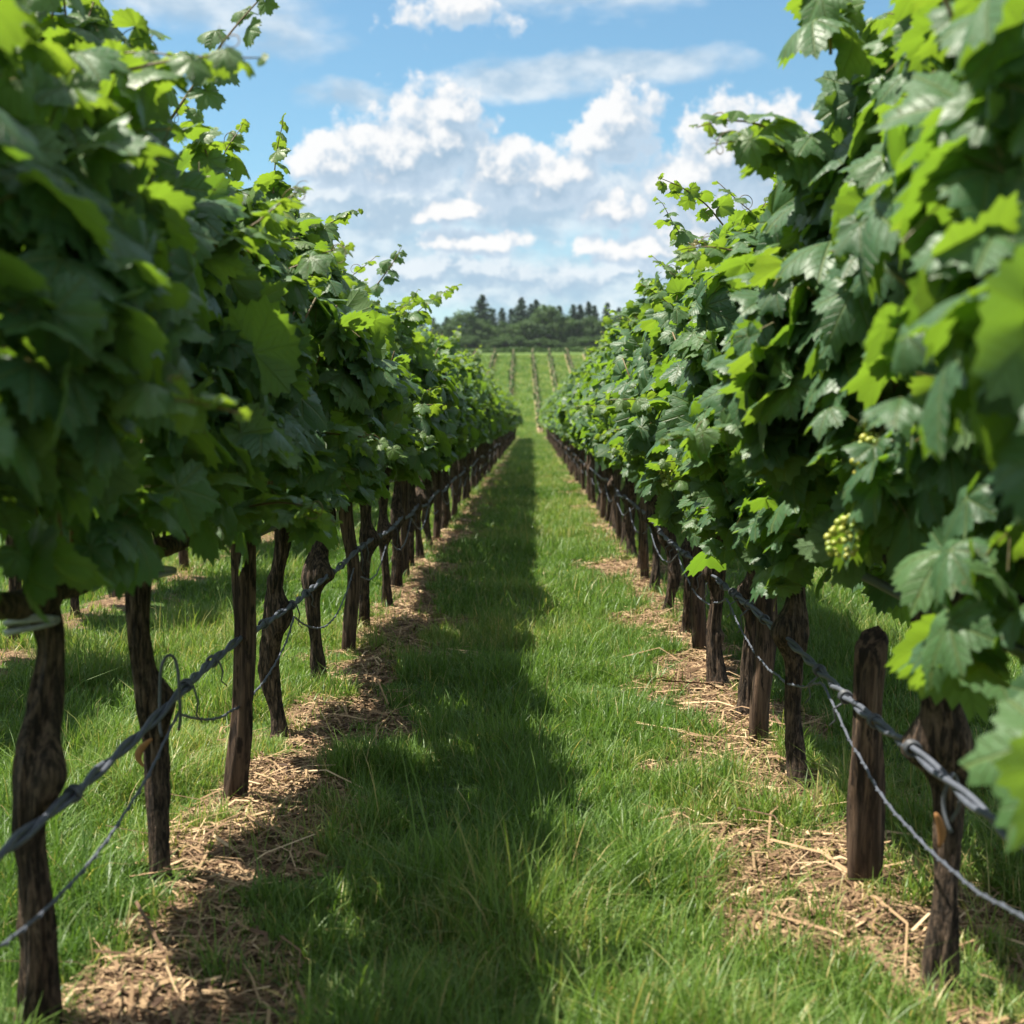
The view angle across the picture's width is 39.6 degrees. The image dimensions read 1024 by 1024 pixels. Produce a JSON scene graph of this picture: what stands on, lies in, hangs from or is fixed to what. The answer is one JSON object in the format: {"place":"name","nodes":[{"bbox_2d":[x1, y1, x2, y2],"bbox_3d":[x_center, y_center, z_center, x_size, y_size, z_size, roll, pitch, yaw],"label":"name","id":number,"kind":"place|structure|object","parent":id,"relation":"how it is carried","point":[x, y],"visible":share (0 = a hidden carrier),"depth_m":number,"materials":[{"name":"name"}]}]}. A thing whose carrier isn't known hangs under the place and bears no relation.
{"place":"outdoors","nodes":[
{"label":"outdoors","id":0,"kind":"place"},
{"bbox_2d":[51,0,894,329],"label":"sky","id":1,"kind":"structure","parent":0,"point":[513,150],"materials":[{"name":"blue"}]},
{"bbox_2d":[0,351,1023,1023],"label":"ground","id":2,"kind":"structure","parent":0,"point":[106,601],"depth_m":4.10,"materials":[{"name":"green plant"}]},
{"bbox_2d":[5,534,21,642],"bbox_3d":[-2.824,-0.112,8.014,0.106,1.828,0.120,-1,4,-18],"label":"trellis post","id":3,"kind":"object","parent":2,"relation":"on","point":[15,584],"visible":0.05,"depth_m":8.02,"materials":[{"name":"brown wood"}]},
{"bbox_2d":[69,596,81,617],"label":"grapevine","id":4,"kind":"object","parent":2,"relation":"on","point":[74,603],"visible":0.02,"depth_m":9.10,"materials":[{"name":"brown plant"}]},
{"bbox_2d":[0,0,250,624],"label":"grapevine","id":5,"kind":"object","parent":2,"relation":"on","point":[95,303],"visible":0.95,"depth_m":2.14,"materials":[{"name":"green plant"}]},
{"bbox_2d":[0,0,303,1023],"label":"grapevine","id":6,"kind":"object","parent":2,"relation":"on","point":[192,484],"visible":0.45,"depth_m":2.90,"materials":[{"name":"green plant"}]},
{"bbox_2d":[178,548,188,570],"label":"trellis post","id":7,"kind":"object","parent":2,"relation":"on","point":[183,556],"visible":0.06,"depth_m":11.88,"materials":[{"name":"brown wood"}]},
{"bbox_2d":[0,0,411,889],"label":"grapevine","id":8,"kind":"object","parent":2,"relation":"on","point":[346,374],"visible":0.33,"depth_m":3.90,"materials":[{"name":"green plant"}]},
{"bbox_2d":[223,541,256,800],"bbox_3d":[-0.897,0.104,4.684,0.114,1.824,0.119,-1,4,-24],"label":"trellis post","id":9,"kind":"object","parent":2,"relation":"on","point":[237,765],"visible":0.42,"depth_m":4.68,"materials":[{"name":"brown wood"}]},
{"bbox_2d":[0,450,497,947],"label":"wire","id":10,"kind":"object","parent":9,"relation":"attached to","point":[48,906],"visible":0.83,"depth_m":3.65,"materials":[{"name":"metal"}]},
{"bbox_2d":[0,435,509,860],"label":"trellis cable","id":11,"kind":"object","parent":9,"relation":"attached to","point":[71,794],"visible":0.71,"depth_m":3.61,"materials":[{"name":"metal"}]},
{"bbox_2d":[135,738,152,766],"bbox_3d":[-0.921,0.601,3.559,0.045,0.074,0.008,0,4,1],"label":"dry leaf curl","id":12,"kind":"object","parent":11,"relation":"hanging from","point":[141,748],"visible":1,"depth_m":3.56,"materials":[{"name":"plant"}]},
{"bbox_2d":[158,654,181,736],"bbox_3d":[-0.884,0.470,3.672,0.031,0.209,0.090,2,4,33],"label":"wire loop","id":13,"kind":"object","parent":11,"relation":"attached to","point":[178,688],"visible":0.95,"depth_m":3.67,"materials":[{"name":"metal"}]},
{"bbox_2d":[237,112,408,737],"bbox_3d":[-0.948,-0.270,5.626,1.023,2.464,1.437,0,4,-1],"label":"grapevine","id":14,"kind":"object","parent":2,"relation":"on","point":[310,231],"visible":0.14,"depth_m":5.62,"materials":[{"name":"green plant"}]},
{"bbox_2d":[338,502,360,652],"bbox_3d":[-0.887,-0.085,7.674,0.131,1.828,0.110,0,4,6],"label":"trellis post","id":15,"kind":"object","parent":2,"relation":"on","point":[351,607],"visible":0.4,"depth_m":7.68,"materials":[{"name":"brown wood"}]},
{"bbox_2d":[301,241,446,681],"bbox_3d":[-0.918,-0.269,7.165,1.176,2.257,2.367,0,4,-3],"label":"grapevine","id":16,"kind":"object","parent":2,"relation":"on","point":[316,566],"visible":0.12,"depth_m":6.69,"materials":[{"name":"green plant"}]},
{"bbox_2d":[400,480,409,576],"bbox_3d":[-0.848,-0.323,11.167,0.120,1.828,0.106,-2,4,-30],"label":"trellis post","id":17,"kind":"object","parent":2,"relation":"on","point":[404,532],"visible":0.28,"depth_m":11.17,"materials":[{"name":"brown wood"}]},
{"bbox_2d":[357,244,459,628],"bbox_3d":[-0.879,-0.415,8.476,0.999,2.374,1.392,0,4,5],"label":"grapevine","id":18,"kind":"object","parent":2,"relation":"on","point":[439,426],"visible":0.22,"depth_m":8.54,"materials":[{"name":"green plant"}]},
{"bbox_2d":[372,284,475,607],"bbox_3d":[-0.772,-0.385,9.445,1.054,2.214,1.394,0,4,2],"label":"grapevine","id":19,"kind":"object","parent":2,"relation":"on","point":[428,365],"visible":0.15,"depth_m":9.43,"materials":[{"name":"green plant"}]},
{"bbox_2d":[390,314,461,591],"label":"grapevine","id":20,"kind":"object","parent":2,"relation":"on","point":[448,379],"visible":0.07,"depth_m":10.39,"materials":[{"name":"green plant"}]},
{"bbox_2d":[433,470,441,540],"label":"trellis post","id":21,"kind":"object","parent":2,"relation":"on","point":[438,506],"visible":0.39,"depth_m":14.55,"materials":[{"name":"brown wood"}]},
{"bbox_2d":[408,326,467,569],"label":"grapevine","id":22,"kind":"object","parent":2,"relation":"on","point":[413,498],"visible":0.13,"depth_m":11.92,"materials":[{"name":"green plant"}]},
{"bbox_2d":[431,323,452,339],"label":"broadleaf tree","id":23,"kind":"object","parent":2,"relation":"on","point":[438,328],"visible":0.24,"depth_m":274.77,"materials":[{"name":"green plant"}]},
{"bbox_2d":[414,350,471,559],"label":"grapevine","id":24,"kind":"object","parent":2,"relation":"on","point":[421,493],"visible":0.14,"depth_m":12.75,"materials":[{"name":"green plant"}]},
{"bbox_2d":[421,328,479,546],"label":"grapevine","id":25,"kind":"object","parent":2,"relation":"on","point":[465,386],"visible":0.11,"depth_m":13.95,"materials":[{"name":"green plant"}]},
{"bbox_2d":[423,325,483,536],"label":"grapevine","id":26,"kind":"object","parent":2,"relation":"on","point":[464,374],"visible":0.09,"depth_m":14.97,"materials":[{"name":"green plant"}]},
{"bbox_2d":[451,459,458,517],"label":"trellis post","id":27,"kind":"object","parent":2,"relation":"on","point":[455,472],"visible":0.33,"depth_m":17.99,"materials":[{"name":"brown wood"}]},
{"bbox_2d":[435,323,489,530],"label":"grapevine","id":28,"kind":"object","parent":2,"relation":"on","point":[484,424],"visible":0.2,"depth_m":16.16,"materials":[{"name":"green plant"}]},
{"bbox_2d":[443,310,488,347],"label":"broadleaf tree","id":29,"kind":"object","parent":2,"relation":"on","point":[455,321],"visible":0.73,"depth_m":269.45,"materials":[{"name":"green plant"}]},
{"bbox_2d":[447,350,488,522],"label":"grapevine","id":30,"kind":"object","parent":2,"relation":"on","point":[475,442],"visible":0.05,"depth_m":17.30,"materials":[{"name":"green plant"}]},
{"bbox_2d":[449,345,488,511],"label":"grapevine","id":31,"kind":"object","parent":2,"relation":"on","point":[475,381],"visible":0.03,"depth_m":18.79,"materials":[{"name":"green plant"}]},
{"bbox_2d":[466,448,471,498],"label":"trellis post","id":32,"kind":"object","parent":2,"relation":"on","point":[469,456],"visible":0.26,"depth_m":21.36,"materials":[{"name":"brown wood"}]},
{"bbox_2d":[460,335,480,348],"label":"shrub","id":33,"kind":"object","parent":2,"relation":"on","point":[466,337],"visible":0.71,"depth_m":262.13,"materials":[{"name":"green plant"}]},
{"bbox_2d":[457,370,491,507],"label":"grapevine","id":34,"kind":"object","parent":2,"relation":"on","point":[481,385],"visible":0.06,"depth_m":19.70,"materials":[{"name":"green plant"}]},
{"bbox_2d":[464,335,484,348],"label":"shrub","id":35,"kind":"object","parent":2,"relation":"on","point":[477,344],"visible":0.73,"depth_m":262.30,"materials":[{"name":"green plant"}]},
{"bbox_2d":[461,360,497,503],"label":"grapevine","id":36,"kind":"object","parent":2,"relation":"on","point":[492,427],"visible":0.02,"depth_m":20.64,"materials":[{"name":"green plant"}]},
{"bbox_2d":[461,318,497,340],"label":"broadleaf tree","id":37,"kind":"object","parent":2,"relation":"on","point":[488,328],"visible":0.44,"depth_m":271.84,"materials":[{"name":"green plant"}]},
{"bbox_2d":[464,294,499,350],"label":"conifer tree","id":38,"kind":"object","parent":2,"relation":"on","point":[481,309],"visible":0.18,"depth_m":296.12,"materials":[{"name":"green plant"}]},
{"bbox_2d":[480,443,483,478],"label":"trellis post","id":39,"kind":"object","parent":2,"relation":"on","point":[482,453],"visible":0.26,"depth_m":28.15,"materials":[{"name":"brown wood"}]},
{"bbox_2d":[465,345,501,492],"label":"grapevine","id":40,"kind":"object","parent":2,"relation":"on","point":[497,415],"visible":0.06,"depth_m":22.82,"materials":[{"name":"green plant"}]},
{"bbox_2d":[470,372,498,488],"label":"grapevine","id":41,"kind":"object","parent":2,"relation":"on","point":[485,379],"visible":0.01,"depth_m":24.02,"materials":[{"name":"green plant"}]},
{"bbox_2d":[472,356,496,442],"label":"grapevine","id":42,"kind":"object","parent":2,"relation":"on","point":[490,394],"visible":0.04,"depth_m":21.71,"materials":[{"name":"green plant"}]},
{"bbox_2d":[475,382,499,485],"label":"grapevine","id":43,"kind":"object","parent":2,"relation":"on","point":[477,455],"visible":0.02,"depth_m":25.45,"materials":[{"name":"green plant"}]},
{"bbox_2d":[479,380,505,481],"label":"grapevine","id":44,"kind":"object","parent":2,"relation":"on","point":[502,427],"visible":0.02,"depth_m":27.25,"materials":[{"name":"green plant"}]},
{"bbox_2d":[480,336,506,347],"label":"shrub","id":45,"kind":"object","parent":2,"relation":"on","point":[497,342],"visible":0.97,"depth_m":259.11,"materials":[{"name":"green plant"}]},
{"bbox_2d":[488,309,501,350],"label":"conifer tree","id":46,"kind":"object","parent":2,"relation":"on","point":[492,317],"visible":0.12,"depth_m":285.96,"materials":[{"name":"green plant"}]},
{"bbox_2d":[483,375,508,476],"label":"grapevine","id":47,"kind":"object","parent":2,"relation":"on","point":[505,422],"visible":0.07,"depth_m":28.52,"materials":[{"name":"green plant"}]},
{"bbox_2d":[483,367,508,477],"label":"grapevine","id":48,"kind":"object","parent":2,"relation":"on","point":[491,373],"visible":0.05,"depth_m":29.84,"materials":[{"name":"green plant"}]},
{"bbox_2d":[489,386,514,471],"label":"grapevine","id":49,"kind":"object","parent":2,"relation":"on","point":[490,445],"visible":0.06,"depth_m":33.26,"materials":[{"name":"green plant"}]},
{"bbox_2d":[496,307,508,327],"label":"conifer tree","id":50,"kind":"object","parent":2,"relation":"on","point":[502,317],"visible":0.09,"depth_m":297.39,"materials":[{"name":"green plant"}]},
{"bbox_2d":[491,388,515,468],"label":"grapevine","id":51,"kind":"object","parent":2,"relation":"on","point":[508,407],"visible":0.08,"depth_m":34.47,"materials":[{"name":"green plant"}]},
{"bbox_2d":[495,321,525,349],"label":"broadleaf tree","id":52,"kind":"object","parent":2,"relation":"on","point":[514,330],"visible":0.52,"depth_m":274.38,"materials":[{"name":"green plant"}]},
{"bbox_2d":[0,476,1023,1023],"bbox_3d":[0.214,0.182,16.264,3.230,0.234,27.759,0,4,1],"label":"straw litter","id":53,"kind":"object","parent":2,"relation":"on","point":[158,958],"visible":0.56,"depth_m":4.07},
{"bbox_2d":[507,297,529,349],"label":"conifer tree","id":54,"kind":"object","parent":2,"relation":"on","point":[521,312],"visible":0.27,"depth_m":285.32,"materials":[{"name":"green plant"}]},
{"bbox_2d":[506,335,530,348],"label":"shrub","id":55,"kind":"object","parent":2,"relation":"on","point":[517,341],"visible":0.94,"depth_m":260.04,"materials":[{"name":"green plant"}]},
{"bbox_2d":[510,318,540,344],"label":"broadleaf tree","id":56,"kind":"object","parent":2,"relation":"on","point":[531,337],"visible":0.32,"depth_m":277.64,"materials":[{"name":"green plant"}]},
{"bbox_2d":[455,346,599,352],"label":"hedge","id":57,"kind":"object","parent":2,"relation":"on","point":[540,349],"visible":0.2,"depth_m":188.31,"materials":[{"name":"green plant"}]},
{"bbox_2d":[528,299,540,315],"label":"conifer tree","id":58,"kind":"object","parent":2,"relation":"on","point":[536,304],"visible":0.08,"depth_m":290.89,"materials":[{"name":"green plant"}]},
{"bbox_2d":[525,337,551,347],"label":"shrub","id":59,"kind":"object","parent":2,"relation":"on","point":[540,340],"visible":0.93,"depth_m":259.41,"materials":[{"name":"green plant"}]},
{"bbox_2d":[519,304,574,350],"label":"broadleaf tree","id":60,"kind":"object","parent":2,"relation":"on","point":[539,316],"visible":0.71,"depth_m":273.53,"materials":[{"name":"green plant"}]},
{"bbox_2d":[542,390,566,464],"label":"grapevine","id":61,"kind":"object","parent":2,"relation":"on","point":[547,414],"visible":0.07,"depth_m":37.95,"materials":[{"name":"green plant"}]},
{"bbox_2d":[550,379,569,466],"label":"grapevine","id":62,"kind":"object","parent":2,"relation":"on","point":[567,450],"visible":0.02,"depth_m":33.96,"materials":[{"name":"green plant"}]},
{"bbox_2d":[547,377,573,476],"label":"grapevine","id":63,"kind":"object","parent":2,"relation":"on","point":[554,422],"visible":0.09,"depth_m":30.65,"materials":[{"name":"green plant"}]},
{"bbox_2d":[540,313,581,343],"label":"broadleaf tree","id":64,"kind":"object","parent":2,"relation":"on","point":[561,323],"visible":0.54,"depth_m":272.46,"materials":[{"name":"green plant"}]},
{"bbox_2d":[552,394,574,476],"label":"grapevine","id":65,"kind":"object","parent":2,"relation":"on","point":[554,408],"visible":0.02,"depth_m":29.64,"materials":[{"name":"green plant"}]},
{"bbox_2d":[553,365,580,483],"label":"grapevine","id":66,"kind":"object","parent":2,"relation":"on","point":[578,450],"visible":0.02,"depth_m":26.33,"materials":[{"name":"green plant"}]},
{"bbox_2d":[555,387,585,487],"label":"grapevine","id":67,"kind":"object","parent":2,"relation":"on","point":[562,432],"visible":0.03,"depth_m":25.43,"materials":[{"name":"green plant"}]},
{"bbox_2d":[549,319,596,343],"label":"broadleaf tree","id":68,"kind":"object","parent":2,"relation":"on","point":[575,325],"visible":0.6,"depth_m":272.01,"materials":[{"name":"green plant"}]},
{"bbox_2d":[568,304,580,322],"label":"conifer tree","id":69,"kind":"object","parent":2,"relation":"on","point":[573,312],"visible":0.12,"depth_m":286.76,"materials":[{"name":"green plant"}]},
{"bbox_2d":[554,349,595,503],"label":"grapevine","id":70,"kind":"object","parent":2,"relation":"on","point":[559,412],"visible":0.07,"depth_m":20.60,"materials":[{"name":"green plant"}]},
{"bbox_2d":[566,336,588,346],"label":"shrub","id":71,"kind":"object","parent":2,"relation":"on","point":[574,341],"visible":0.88,"depth_m":258.82,"materials":[{"name":"green plant"}]},
{"bbox_2d":[561,345,600,514],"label":"grapevine","id":72,"kind":"object","parent":2,"relation":"on","point":[567,424],"visible":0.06,"depth_m":18.73,"materials":[{"name":"green plant"}]},
{"bbox_2d":[562,348,599,509],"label":"grapevine","id":73,"kind":"object","parent":2,"relation":"on","point":[598,498],"visible":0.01,"depth_m":19.55,"materials":[{"name":"green plant"}]},
{"bbox_2d":[581,449,585,489],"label":"trellis post","id":74,"kind":"object","parent":2,"relation":"on","point":[583,470],"visible":0.39,"depth_m":24.61,"materials":[{"name":"brown wood"}]},
{"bbox_2d":[580,301,595,319],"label":"conifer tree","id":75,"kind":"object","parent":2,"relation":"on","point":[588,312],"visible":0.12,"depth_m":285.24,"materials":[{"name":"green plant"}]},
{"bbox_2d":[587,454,590,502],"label":"trellis post","id":76,"kind":"object","parent":2,"relation":"on","point":[588,481],"visible":0.15,"depth_m":21.21,"materials":[{"name":"brown wood"}]},
{"bbox_2d":[568,375,610,521],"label":"grapevine","id":77,"kind":"object","parent":2,"relation":"on","point":[573,434],"visible":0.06,"depth_m":17.08,"materials":[{"name":"green plant"}]},
{"bbox_2d":[577,316,605,337],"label":"broadleaf tree","id":78,"kind":"object","parent":2,"relation":"on","point":[595,326],"visible":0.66,"depth_m":272.54,"materials":[{"name":"green plant"}]},
{"bbox_2d":[572,354,612,528],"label":"grapevine","id":79,"kind":"object","parent":2,"relation":"on","point":[579,397],"visible":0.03,"depth_m":15.93,"materials":[{"name":"green plant"}]},
{"bbox_2d":[576,334,615,534],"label":"grapevine","id":80,"kind":"object","parent":2,"relation":"on","point":[610,483],"visible":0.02,"depth_m":15.09,"materials":[{"name":"green plant"}]},
{"bbox_2d":[599,465,606,518],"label":"trellis post","id":81,"kind":"object","parent":2,"relation":"on","point":[603,502],"visible":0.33,"depth_m":17.80,"materials":[{"name":"brown wood"}]},
{"bbox_2d":[580,309,627,546],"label":"grapevine","id":82,"kind":"object","parent":2,"relation":"on","point":[595,367],"visible":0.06,"depth_m":13.83,"materials":[{"name":"green plant"}]},
{"bbox_2d":[575,306,637,558],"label":"grapevine","id":83,"kind":"object","parent":2,"relation":"on","point":[630,493],"visible":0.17,"depth_m":12.79,"materials":[{"name":"green plant"}]},
{"bbox_2d":[581,307,639,567],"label":"grapevine","id":84,"kind":"object","parent":2,"relation":"on","point":[590,418],"visible":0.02,"depth_m":11.69,"materials":[{"name":"green plant"}]},
{"bbox_2d":[613,466,622,540],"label":"trellis post","id":85,"kind":"object","parent":2,"relation":"on","point":[616,509],"visible":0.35,"depth_m":14.46,"materials":[{"name":"brown wood"}]},
{"bbox_2d":[579,270,661,592],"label":"grapevine","id":86,"kind":"object","parent":2,"relation":"on","point":[597,382],"visible":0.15,"depth_m":10.44,"materials":[{"name":"green plant"}]},
{"bbox_2d":[603,260,680,613],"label":"grapevine","id":87,"kind":"object","parent":2,"relation":"on","point":[631,473],"visible":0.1,"depth_m":9.27,"materials":[{"name":"green plant"}]},
{"bbox_2d":[638,491,648,579],"bbox_3d":[1.069,-0.315,11.017,0.171,1.823,0.111,1,4,12],"label":"trellis post","id":88,"kind":"object","parent":2,"relation":"on","point":[643,551],"visible":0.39,"depth_m":11.04,"materials":[{"name":"brown wood"}]},
{"bbox_2d":[593,265,694,633],"bbox_3d":[1.027,-0.342,8.356,1.138,2.258,1.385,1,4,8],"label":"grapevine","id":89,"kind":"object","parent":2,"relation":"on","point":[619,372],"visible":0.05,"depth_m":8.31,"materials":[{"name":"green plant"}]},
{"bbox_2d":[575,196,729,686],"bbox_3d":[0.955,-0.321,7.120,1.021,2.375,2.406,-1,4,-8],"label":"grapevine","id":90,"kind":"object","parent":2,"relation":"on","point":[639,430],"visible":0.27,"depth_m":6.89,"materials":[{"name":"green plant"}]},
{"bbox_2d":[690,541,705,652],"bbox_3d":[1.007,-0.091,7.644,0.120,1.828,0.106,3,5,37],"label":"trellis post","id":91,"kind":"object","parent":2,"relation":"on","point":[698,617],"visible":0.25,"depth_m":7.66,"materials":[{"name":"brown wood"}]},
{"bbox_2d":[636,173,775,717],"bbox_3d":[0.994,-0.234,5.956,0.977,2.353,1.394,0,4,3],"label":"grapevine","id":92,"kind":"object","parent":2,"relation":"on","point":[674,313],"visible":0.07,"depth_m":5.99,"materials":[{"name":"green plant"}]},
{"bbox_2d":[605,119,910,793],"bbox_3d":[0.973,-0.142,5.096,1.051,2.265,2.095,-1,4,-10],"label":"grapevine","id":93,"kind":"object","parent":2,"relation":"on","point":[720,488],"visible":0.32,"depth_m":4.79,"materials":[{"name":"green plant"}]},
{"bbox_2d":[749,594,777,743],"bbox_3d":[0.975,0.548,5.511,0.104,0.825,0.091,0,4,-7],"label":"trellis post","id":94,"kind":"object","parent":2,"relation":"on","point":[765,652],"visible":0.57,"depth_m":5.48,"materials":[{"name":"brown wood"}]},
{"bbox_2d":[659,0,1023,997],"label":"grapevine","id":95,"kind":"object","parent":2,"relation":"on","point":[787,366],"visible":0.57,"depth_m":3.16,"materials":[{"name":"green plant"}]},
{"bbox_2d":[846,625,888,886],"bbox_3d":[0.957,0.690,3.832,0.099,0.778,0.153,0,4,-5],"label":"trellis post","id":96,"kind":"object","parent":2,"relation":"on","point":[865,821],"visible":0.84,"depth_m":3.80,"materials":[{"name":"brown wood"}]},
{"bbox_2d":[546,429,1023,850],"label":"trellis cable","id":97,"kind":"object","parent":96,"relation":"attached to","point":[967,798],"visible":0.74,"depth_m":3.70,"materials":[{"name":"metal"}]},
{"bbox_2d":[934,812,945,847],"bbox_3d":[0.902,0.671,2.999,0.028,0.077,0.008,0,4,1],"label":"dry leaf curl","id":98,"kind":"object","parent":97,"relation":"hanging from","point":[941,827],"visible":1,"depth_m":3.00,"materials":[{"name":"plant"}]},
{"bbox_2d":[941,772,961,832],"bbox_3d":[0.916,0.601,2.963,0.031,0.117,0.090,2,5,33],"label":"tie strap","id":99,"kind":"object","parent":97,"relation":"attached to","point":[959,804],"visible":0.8,"depth_m":2.95,"materials":[{"name":"metal"}]},
{"bbox_2d":[564,449,1023,919],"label":"wire","id":100,"kind":"object","parent":96,"relation":"attached to","point":[970,885],"visible":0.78,"depth_m":3.65,"materials":[{"name":"metal"}]},
{"bbox_2d":[834,0,1023,853],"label":"grapevine","id":101,"kind":"object","parent":2,"relation":"on","point":[946,342],"visible":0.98,"depth_m":2.01,"materials":[{"name":"green plant"}]},
{"bbox_2d":[861,572,1023,659],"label":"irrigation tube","id":102,"kind":"object","parent":2,"relation":"on","point":[889,589],"visible":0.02,"depth_m":3.34,"materials":[{"name":"plastic"}]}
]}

